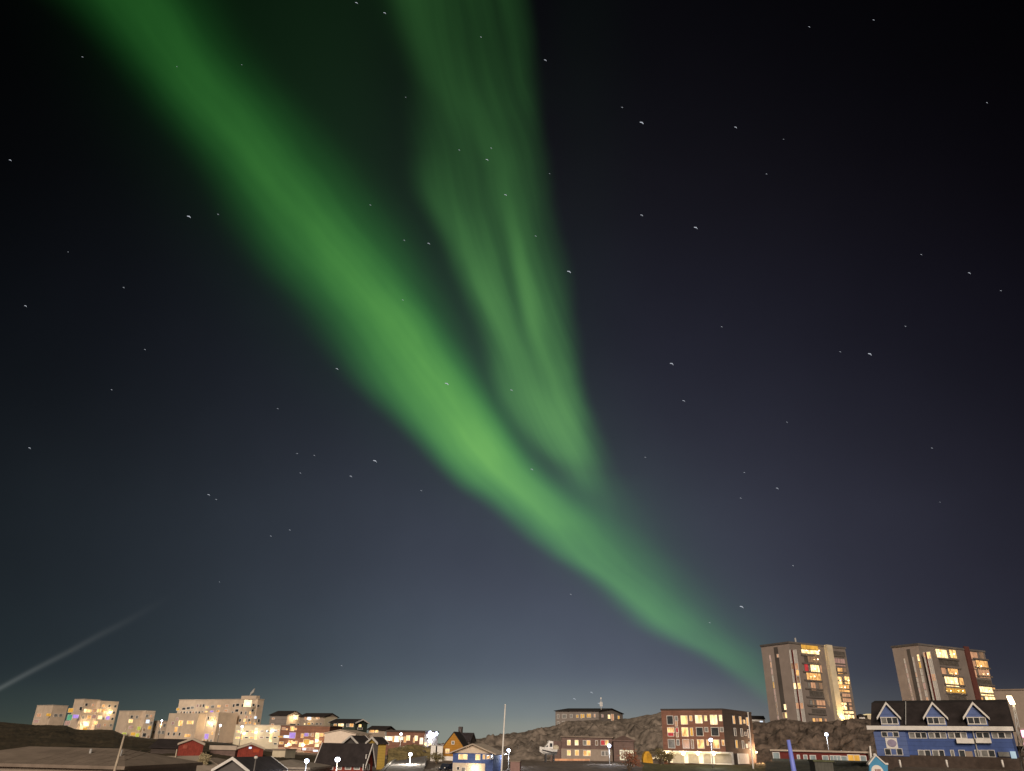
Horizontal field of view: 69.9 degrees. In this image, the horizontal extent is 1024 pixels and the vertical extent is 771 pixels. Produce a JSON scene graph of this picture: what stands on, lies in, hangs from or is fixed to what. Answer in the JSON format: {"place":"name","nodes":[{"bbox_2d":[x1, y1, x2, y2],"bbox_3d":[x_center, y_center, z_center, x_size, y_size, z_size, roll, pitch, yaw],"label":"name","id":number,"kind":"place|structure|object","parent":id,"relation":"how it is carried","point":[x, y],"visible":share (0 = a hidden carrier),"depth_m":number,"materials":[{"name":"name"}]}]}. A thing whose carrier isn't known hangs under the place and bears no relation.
{"place":"outdoors","nodes":[
{"label":"outdoors","id":0,"kind":"place"},
{"bbox_2d":[0,722,315,762],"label":"hillside","id":1,"kind":"structure","parent":0,"point":[14,735],"depth_m":210.49,"materials":[{"name":"soil"}]},
{"bbox_2d":[198,752,211,764],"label":"bush","id":2,"kind":"object","parent":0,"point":[204,758],"visible":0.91,"depth_m":113.18,"materials":[{"name":"green plant"}]},
{"bbox_2d":[290,713,338,725],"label":"house","id":3,"kind":"structure","parent":0,"point":[315,718],"depth_m":279.96,"materials":[{"name":"beige paint"}]},
{"bbox_2d":[385,756,426,770],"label":"road","id":4,"kind":"structure","parent":0,"point":[417,764],"depth_m":167.04,"materials":[{"name":"asphalt"}]},
{"bbox_2d":[387,744,430,763],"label":"embankment","id":5,"kind":"structure","parent":0,"point":[402,752],"depth_m":198.59,"materials":[{"name":"green plant"}]},
{"bbox_2d":[0,0,1023,743],"label":"sky","id":6,"kind":"structure","parent":0,"point":[347,175],"materials":[{"name":"black"}]},
{"bbox_2d":[24,2,1000,703],"bbox_3d":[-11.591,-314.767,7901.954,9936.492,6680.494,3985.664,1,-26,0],"label":"stars","id":7,"kind":"object","parent":6,"relation":"in","point":[570,272],"visible":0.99,"depth_m":8293.37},
{"bbox_2d":[150,737,1023,770],"bbox_3d":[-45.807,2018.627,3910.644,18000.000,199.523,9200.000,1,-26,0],"label":"ground","id":8,"kind":"structure","parent":0,"point":[431,766],"depth_m":148.05,"materials":[{"name":"soil"}]},
{"bbox_2d":[32,705,67,724],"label":"apartment block","id":9,"kind":"structure","parent":8,"relation":"on","point":[50,715],"depth_m":366.28,"materials":[{"name":"concrete"}]},
{"bbox_2d":[64,699,118,729],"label":"apartment block","id":10,"kind":"structure","parent":8,"relation":"on","point":[90,714],"depth_m":353.52,"materials":[{"name":"concrete"}]},
{"bbox_2d":[0,746,202,770],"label":"warehouse","id":11,"kind":"structure","parent":8,"relation":"on","point":[32,758],"depth_m":78.19,"materials":[{"name":"beige paint"}]},
{"bbox_2d":[113,734,125,770],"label":"mast","id":12,"kind":"object","parent":8,"relation":"on","point":[118,756],"visible":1,"depth_m":71.08,"materials":[{"name":"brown wood"}]},
{"bbox_2d":[115,710,155,737],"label":"apartment block","id":13,"kind":"structure","parent":8,"relation":"on","point":[135,723],"depth_m":328.40,"materials":[{"name":"concrete"}]},
{"bbox_2d":[150,721,167,738],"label":"apartment block","id":14,"kind":"structure","parent":8,"relation":"on","point":[156,729],"depth_m":334.80,"materials":[{"name":"concrete"}]},
{"bbox_2d":[149,739,187,753],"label":"shed","id":15,"kind":"structure","parent":8,"relation":"on","point":[161,746],"depth_m":172.08,"materials":[{"name":"paint"}]},
{"bbox_2d":[177,738,204,755],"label":"red shed","id":16,"kind":"structure","parent":8,"relation":"on","point":[191,747],"depth_m":163.27,"materials":[{"name":"paint"}]},
{"bbox_2d":[169,756,217,770],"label":"gabled house","id":17,"kind":"structure","parent":8,"relation":"on","point":[210,765],"depth_m":112.64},
{"bbox_2d":[164,688,264,742],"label":"apartment block","id":18,"kind":"structure","parent":8,"relation":"on","point":[201,719],"depth_m":303.44,"materials":[{"name":"concrete"}]},
{"bbox_2d":[209,758,226,764],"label":"flat roofed house","id":19,"kind":"structure","parent":8,"relation":"on","point":[218,761],"depth_m":122.41,"materials":[{"name":"beige paint"}]},
{"bbox_2d":[209,745,237,756],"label":"shed","id":20,"kind":"structure","parent":8,"relation":"on","point":[229,750],"depth_m":169.68,"materials":[{"name":"paint"}]},
{"bbox_2d":[211,756,287,770],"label":"gabled house","id":21,"kind":"structure","parent":8,"relation":"on","point":[267,763],"depth_m":110.01,"materials":[{"name":"paint"}]},
{"bbox_2d":[237,742,264,756],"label":"red shed","id":22,"kind":"structure","parent":8,"relation":"on","point":[250,749],"depth_m":163.11,"materials":[{"name":"paint"}]},
{"bbox_2d":[233,724,280,748],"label":"terraced block","id":23,"kind":"structure","parent":8,"relation":"on","point":[265,736],"depth_m":262.74,"materials":[{"name":"paint"}]},
{"bbox_2d":[272,749,296,757],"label":"yellow shed","id":24,"kind":"structure","parent":8,"relation":"on","point":[287,753],"depth_m":178.66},
{"bbox_2d":[268,711,301,724],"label":"house","id":25,"kind":"structure","parent":8,"relation":"on","point":[283,717],"depth_m":293.18,"materials":[{"name":"paint"}]},
{"bbox_2d":[279,759,331,770],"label":"flat roofed house","id":26,"kind":"structure","parent":8,"relation":"on","point":[294,765],"depth_m":126.76,"materials":[{"name":"beige paint"}]},
{"bbox_2d":[277,725,342,752],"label":"apartment building","id":27,"kind":"structure","parent":8,"relation":"on","point":[305,738],"depth_m":236.75,"materials":[{"name":"concrete"}]},
{"bbox_2d":[314,742,375,770],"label":"red house","id":28,"kind":"structure","parent":8,"relation":"on","point":[356,757],"depth_m":135.17,"materials":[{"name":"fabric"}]},
{"bbox_2d":[324,729,370,742],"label":"hall","id":29,"kind":"structure","parent":8,"relation":"on","point":[339,736],"depth_m":212.36,"materials":[{"name":"paint"}]},
{"bbox_2d":[328,719,369,732],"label":"house","id":30,"kind":"structure","parent":8,"relation":"on","point":[355,724],"depth_m":260.79,"materials":[{"name":"paint"}]},
{"bbox_2d":[342,735,368,743],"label":"gabled house","id":31,"kind":"structure","parent":8,"relation":"on","point":[356,739],"depth_m":166.16,"materials":[{"name":"black"}]},
{"bbox_2d":[365,737,388,769],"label":"yellow house","id":32,"kind":"structure","parent":8,"relation":"on","point":[379,744],"depth_m":152.43,"materials":[{"name":"paint"}]},
{"bbox_2d":[366,726,394,737],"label":"house","id":33,"kind":"structure","parent":8,"relation":"on","point":[377,731],"depth_m":244.79,"materials":[{"name":"beige paint"}]},
{"bbox_2d":[379,759,396,770],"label":"retaining wall","id":34,"kind":"structure","parent":8,"relation":"on","point":[387,765],"depth_m":160.33,"materials":[{"name":"concrete"}]},
{"bbox_2d":[385,730,438,754],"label":"shop building","id":35,"kind":"structure","parent":8,"relation":"on","point":[417,737],"depth_m":231.07,"materials":[{"name":"red paint"}]},
{"bbox_2d":[430,745,437,760],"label":"container","id":36,"kind":"object","parent":8,"relation":"on","point":[433,747],"visible":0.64,"depth_m":198.65,"materials":[{"name":"white paint"}]},
{"bbox_2d":[427,751,445,763],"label":"bush","id":37,"kind":"object","parent":8,"relation":"on","point":[436,757],"visible":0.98,"depth_m":182.12,"materials":[{"name":"green plant"}]},
{"bbox_2d":[436,745,442,760],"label":"container","id":38,"kind":"object","parent":8,"relation":"on","point":[439,748],"visible":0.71,"depth_m":198.66,"materials":[{"name":"white paint"}]},
{"bbox_2d":[438,763,452,770],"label":"parked car","id":39,"kind":"object","parent":8,"relation":"on","point":[446,766],"visible":0.82,"depth_m":150.27,"materials":[{"name":"paint"}]},
{"bbox_2d":[443,732,468,760],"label":"ochre house","id":40,"kind":"structure","parent":8,"relation":"on","point":[455,741],"depth_m":202.39,"materials":[{"name":"paint"}]},
{"bbox_2d":[448,743,506,770],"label":"blue house","id":41,"kind":"structure","parent":8,"relation":"on","point":[477,757],"depth_m":147.87,"materials":[{"name":"wood"}]},
{"bbox_2d":[501,704,505,770],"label":"flagpole","id":42,"kind":"object","parent":8,"relation":"on","point":[503,739],"visible":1,"depth_m":143.86,"materials":[{"name":"metal"}]},
{"bbox_2d":[507,761,642,770],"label":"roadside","id":43,"kind":"structure","parent":8,"relation":"on","point":[577,766],"depth_m":157.15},
{"bbox_2d":[510,760,521,770],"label":"pink shed","id":44,"kind":"structure","parent":43,"relation":"on","point":[515,765],"depth_m":133.34,"materials":[{"name":"wood"}]},
{"bbox_2d":[540,741,558,761],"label":"motor boat","id":45,"kind":"object","parent":43,"relation":"on","point":[548,748],"visible":0.98,"depth_m":176.13,"materials":[{"name":"white paint"}]},
{"bbox_2d":[555,759,589,760],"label":"barrier","id":46,"kind":"object","parent":43,"relation":"on","point":[572,759],"visible":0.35,"depth_m":178.26,"materials":[{"name":"red"}]},
{"bbox_2d":[619,747,643,770],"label":"bush","id":47,"kind":"object","parent":43,"relation":"on","point":[630,757],"visible":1,"depth_m":142.55,"materials":[{"name":"brown plant"}]},
{"bbox_2d":[551,736,614,761],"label":"brown house","id":48,"kind":"structure","parent":8,"relation":"on","point":[593,748],"depth_m":191.29,"materials":[{"name":"wood"}]},
{"bbox_2d":[422,712,754,763],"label":"rock hill","id":49,"kind":"structure","parent":8,"relation":"on","point":[644,732],"depth_m":241.47,"materials":[{"name":"stone"}]},
{"bbox_2d":[458,727,476,744],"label":"dark house","id":50,"kind":"structure","parent":49,"relation":"on","point":[470,738],"depth_m":237.99,"materials":[{"name":"black"}]},
{"bbox_2d":[554,698,623,724],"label":"hilltop house","id":51,"kind":"structure","parent":49,"relation":"on","point":[582,714],"depth_m":288.83,"materials":[{"name":"paint"}]},
{"bbox_2d":[752,716,764,722],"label":"white house","id":52,"kind":"structure","parent":49,"relation":"on","point":[761,719],"depth_m":301.96,"materials":[{"name":"paint"}]},
{"bbox_2d":[612,735,634,761],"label":"garage","id":53,"kind":"structure","parent":8,"relation":"on","point":[621,743],"depth_m":185.45,"materials":[{"name":"brown"}]},
{"bbox_2d":[660,708,756,764],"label":"apartment house","id":54,"kind":"structure","parent":8,"relation":"on","point":[688,734],"depth_m":176.06,"materials":[{"name":"brick"}]},
{"bbox_2d":[667,716,673,724],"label":"window","id":55,"kind":"structure","parent":54,"relation":"in","point":[670,721],"depth_m":180.33,"materials":[{"name":"glass"}]},
{"bbox_2d":[668,739,674,747],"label":"window","id":56,"kind":"structure","parent":54,"relation":"in","point":[671,742],"depth_m":178.14,"materials":[{"name":"glass"}]},
{"bbox_2d":[672,754,684,763],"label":"garage door","id":57,"kind":"structure","parent":54,"relation":"in","point":[679,758],"depth_m":174.70,"materials":[{"name":"metal"}]},
{"bbox_2d":[680,715,687,724],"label":"window","id":58,"kind":"structure","parent":54,"relation":"in","point":[684,718],"depth_m":178.42,"materials":[{"name":"glass"}]},
{"bbox_2d":[681,727,688,736],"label":"window","id":59,"kind":"structure","parent":54,"relation":"in","point":[685,733],"depth_m":177.32,"materials":[{"name":"glass"}]},
{"bbox_2d":[682,739,689,748],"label":"window","id":60,"kind":"structure","parent":54,"relation":"in","point":[686,745],"depth_m":176.15,"materials":[{"name":"glass"}]},
{"bbox_2d":[688,754,698,762],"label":"garage door","id":61,"kind":"structure","parent":54,"relation":"in","point":[693,758],"depth_m":172.79,"materials":[{"name":"metal"}]},
{"bbox_2d":[695,715,702,722],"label":"window","id":62,"kind":"structure","parent":54,"relation":"in","point":[698,718],"depth_m":176.56,"materials":[{"name":"glass"}]},
{"bbox_2d":[696,727,703,735],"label":"window","id":63,"kind":"structure","parent":54,"relation":"in","point":[699,730],"depth_m":175.40,"materials":[{"name":"glass"}]},
{"bbox_2d":[697,739,704,748],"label":"window","id":64,"kind":"structure","parent":54,"relation":"in","point":[700,742],"depth_m":174.18,"materials":[{"name":"glass"}]},
{"bbox_2d":[703,754,710,762],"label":"garage door","id":65,"kind":"structure","parent":54,"relation":"in","point":[706,757],"depth_m":171.07,"materials":[{"name":"metal"}]},
{"bbox_2d":[710,715,717,724],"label":"window","id":66,"kind":"structure","parent":54,"relation":"in","point":[713,718],"depth_m":174.48,"materials":[{"name":"glass"}]},
{"bbox_2d":[711,727,718,735],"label":"window","id":67,"kind":"structure","parent":54,"relation":"in","point":[714,730],"depth_m":173.38,"materials":[{"name":"glass"}]},
{"bbox_2d":[712,739,719,748],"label":"window","id":68,"kind":"structure","parent":54,"relation":"in","point":[716,745],"depth_m":172.20,"materials":[{"name":"glass"}]},
{"bbox_2d":[714,754,731,763],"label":"garage door","id":69,"kind":"structure","parent":54,"relation":"in","point":[719,758],"depth_m":169.01,"materials":[{"name":"metal"}]},
{"bbox_2d":[737,753,749,763],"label":"side garage door","id":70,"kind":"structure","parent":54,"relation":"in","point":[743,758],"depth_m":176.82,"materials":[{"name":"white paint"}]},
{"bbox_2d":[787,740,795,770],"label":"pole","id":71,"kind":"object","parent":8,"relation":"on","point":[792,761],"visible":1,"depth_m":42.89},
{"bbox_2d":[760,638,856,721],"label":"tower block","id":72,"kind":"structure","parent":8,"relation":"on","point":[806,682],"depth_m":285.85,"materials":[{"name":"grey"}]},
{"bbox_2d":[801,645,818,650],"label":"window","id":73,"kind":"structure","parent":72,"relation":"in","point":[809,647],"depth_m":290.07,"materials":[{"name":"yellow"}]},
{"bbox_2d":[801,649,819,654],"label":"window","id":74,"kind":"structure","parent":72,"relation":"in","point":[815,652],"depth_m":289.26,"materials":[{"name":"yellow"}]},
{"bbox_2d":[807,656,818,662],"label":"window","id":75,"kind":"structure","parent":72,"relation":"in","point":[810,659],"depth_m":288.45,"materials":[{"name":"brown"}]},
{"bbox_2d":[806,673,821,680],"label":"window","id":76,"kind":"structure","parent":72,"relation":"in","point":[810,676],"depth_m":285.23,"materials":[{"name":"orange"}]},
{"bbox_2d":[810,665,819,671],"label":"window","id":77,"kind":"structure","parent":72,"relation":"in","point":[814,668],"depth_m":287.18,"materials":[{"name":"yellow"}]},
{"bbox_2d":[809,691,823,696],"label":"window","id":78,"kind":"structure","parent":72,"relation":"in","point":[812,693],"depth_m":282.66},
{"bbox_2d":[811,709,826,715],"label":"window","id":79,"kind":"structure","parent":72,"relation":"in","point":[822,711],"depth_m":280.02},
{"bbox_2d":[816,700,825,707],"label":"window","id":80,"kind":"structure","parent":72,"relation":"in","point":[818,702],"depth_m":281.83,"materials":[{"name":"orange"}]},
{"bbox_2d":[834,658,845,666],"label":"window","id":81,"kind":"structure","parent":72,"relation":"in","point":[837,660],"depth_m":294.64,"materials":[{"name":"brown"}]},
{"bbox_2d":[839,684,849,692],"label":"window","id":82,"kind":"structure","parent":72,"relation":"in","point":[840,685],"depth_m":290.43,"materials":[{"name":"yellow"}]},
{"bbox_2d":[841,693,851,702],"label":"window","id":83,"kind":"structure","parent":72,"relation":"in","point":[843,694],"depth_m":288.94,"materials":[{"name":"orange"}]},
{"bbox_2d":[843,711,854,719],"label":"window","id":84,"kind":"structure","parent":72,"relation":"in","point":[851,712],"depth_m":286.13,"materials":[{"name":"yellow"}]},
{"bbox_2d":[770,749,869,761],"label":"building","id":85,"kind":"structure","parent":8,"relation":"on","point":[801,755],"depth_m":163.45,"materials":[{"name":"wood"}]},
{"bbox_2d":[830,755,840,759],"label":"window","id":86,"kind":"structure","parent":85,"relation":"in","point":[832,757],"depth_m":161.96,"materials":[{"name":"glass"}]},
{"bbox_2d":[847,754,860,760],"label":"window","id":87,"kind":"structure","parent":85,"relation":"in","point":[851,757],"depth_m":160.39,"materials":[{"name":"glass"}]},
{"bbox_2d":[807,760,833,770],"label":"grey kiosk","id":88,"kind":"object","parent":8,"relation":"on","point":[821,765],"visible":1,"depth_m":84.88,"materials":[{"name":"grey"}]},
{"bbox_2d":[866,753,887,770],"bbox_3d":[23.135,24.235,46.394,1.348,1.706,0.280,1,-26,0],"label":"house","id":89,"kind":"structure","parent":8,"relation":"on","point":[875,762],"depth_m":46.41,"materials":[{"name":"blue paint"}]},
{"bbox_2d":[891,643,995,700],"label":"tower block","id":90,"kind":"structure","parent":8,"relation":"on","point":[930,672],"depth_m":288.56,"materials":[{"name":"grey paint"}]},
{"bbox_2d":[935,649,947,657],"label":"window","id":91,"kind":"structure","parent":90,"relation":"in","point":[941,653],"depth_m":290.60,"materials":[{"name":"yellow"}]},
{"bbox_2d":[939,659,958,666],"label":"window","id":92,"kind":"structure","parent":90,"relation":"in","point":[942,662],"depth_m":290.46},
{"bbox_2d":[944,677,959,686],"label":"window","id":93,"kind":"structure","parent":90,"relation":"in","point":[948,680],"depth_m":287.11,"materials":[{"name":"yellow"}]},
{"bbox_2d":[948,649,956,658],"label":"window","id":94,"kind":"structure","parent":90,"relation":"in","point":[952,653],"depth_m":293.56,"materials":[{"name":"yellow"}]},
{"bbox_2d":[947,668,958,674],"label":"window","id":95,"kind":"structure","parent":90,"relation":"in","point":[950,671],"depth_m":289.58,"materials":[{"name":"orange"}]},
{"bbox_2d":[945,687,965,692],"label":"window","id":96,"kind":"structure","parent":90,"relation":"in","point":[955,690],"depth_m":286.13,"materials":[{"name":"yellow"}]},
{"bbox_2d":[948,695,966,699],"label":"window","id":97,"kind":"structure","parent":90,"relation":"in","point":[951,697],"depth_m":285.02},
{"bbox_2d":[975,660,988,669],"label":"window","id":98,"kind":"structure","parent":90,"relation":"in","point":[979,663],"depth_m":299.50,"materials":[{"name":"orange"}]},
{"bbox_2d":[977,669,990,678],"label":"window","id":99,"kind":"structure","parent":90,"relation":"in","point":[980,671],"depth_m":297.93,"materials":[{"name":"orange"}]},
{"bbox_2d":[977,679,991,684],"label":"window","id":100,"kind":"structure","parent":90,"relation":"in","point":[979,681],"depth_m":295.86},
{"bbox_2d":[979,686,994,696],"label":"window","id":101,"kind":"structure","parent":90,"relation":"in","point":[982,689],"depth_m":294.28,"materials":[{"name":"yellow"}]},
{"bbox_2d":[866,700,1023,769],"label":"long blue house","id":102,"kind":"structure","parent":8,"relation":"on","point":[972,734],"depth_m":106.22,"materials":[{"name":"wood"}]},
{"bbox_2d":[980,750,988,756],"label":"window","id":103,"kind":"structure","parent":102,"relation":"in","point":[984,753],"depth_m":102.47,"materials":[{"name":"glass"}]},
{"bbox_2d":[998,752,1009,756],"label":"shop window","id":104,"kind":"structure","parent":102,"relation":"in","point":[1001,754],"depth_m":101.11,"materials":[{"name":"grey glass"}]},
{"bbox_2d":[1007,696,1023,770],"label":"lamp mast","id":105,"kind":"object","parent":8,"relation":"on","point":[1010,700],"visible":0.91,"depth_m":96.96,"materials":[{"name":"metal"}]},
{"bbox_2d":[1018,727,1023,747],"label":"neon sign","id":106,"kind":"object","parent":8,"relation":"on","point":[1021,730],"visible":1,"depth_m":94.60,"materials":[{"name":"beige paint"}]},
{"bbox_2d":[642,762,765,770],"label":"grass bank","id":107,"kind":"structure","parent":0,"point":[689,767],"depth_m":156.22,"materials":[{"name":"plant"}]},
{"bbox_2d":[641,751,652,764],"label":"tent","id":108,"kind":"object","parent":107,"relation":"on","point":[646,758],"visible":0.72,"depth_m":175.09,"materials":[{"name":"yellow fabric"}]},
{"bbox_2d":[648,748,667,763],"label":"bush","id":109,"kind":"object","parent":107,"relation":"on","point":[659,753],"visible":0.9,"depth_m":173.13,"materials":[{"name":"green plant"}]},
{"bbox_2d":[662,749,675,763],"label":"bush","id":110,"kind":"object","parent":107,"relation":"on","point":[669,757],"visible":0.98,"depth_m":171.39,"materials":[{"name":"green plant"}]},
{"bbox_2d":[747,712,753,768],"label":"flagpole","id":111,"kind":"object","parent":107,"relation":"on","point":[750,742],"visible":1,"depth_m":158.49,"materials":[{"name":"metal"}]},
{"bbox_2d":[765,761,867,770],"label":"waste ground","id":112,"kind":"structure","parent":0,"point":[805,766],"depth_m":129.42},
{"bbox_2d":[752,718,1023,764],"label":"cliff","id":113,"kind":"structure","parent":0,"point":[851,734],"depth_m":208.81,"materials":[{"name":"stone"}]},
{"bbox_2d":[992,689,1023,745],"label":"beige building","id":114,"kind":"structure","parent":113,"relation":"on","point":[1017,695],"depth_m":173.33,"materials":[{"name":"paint"}]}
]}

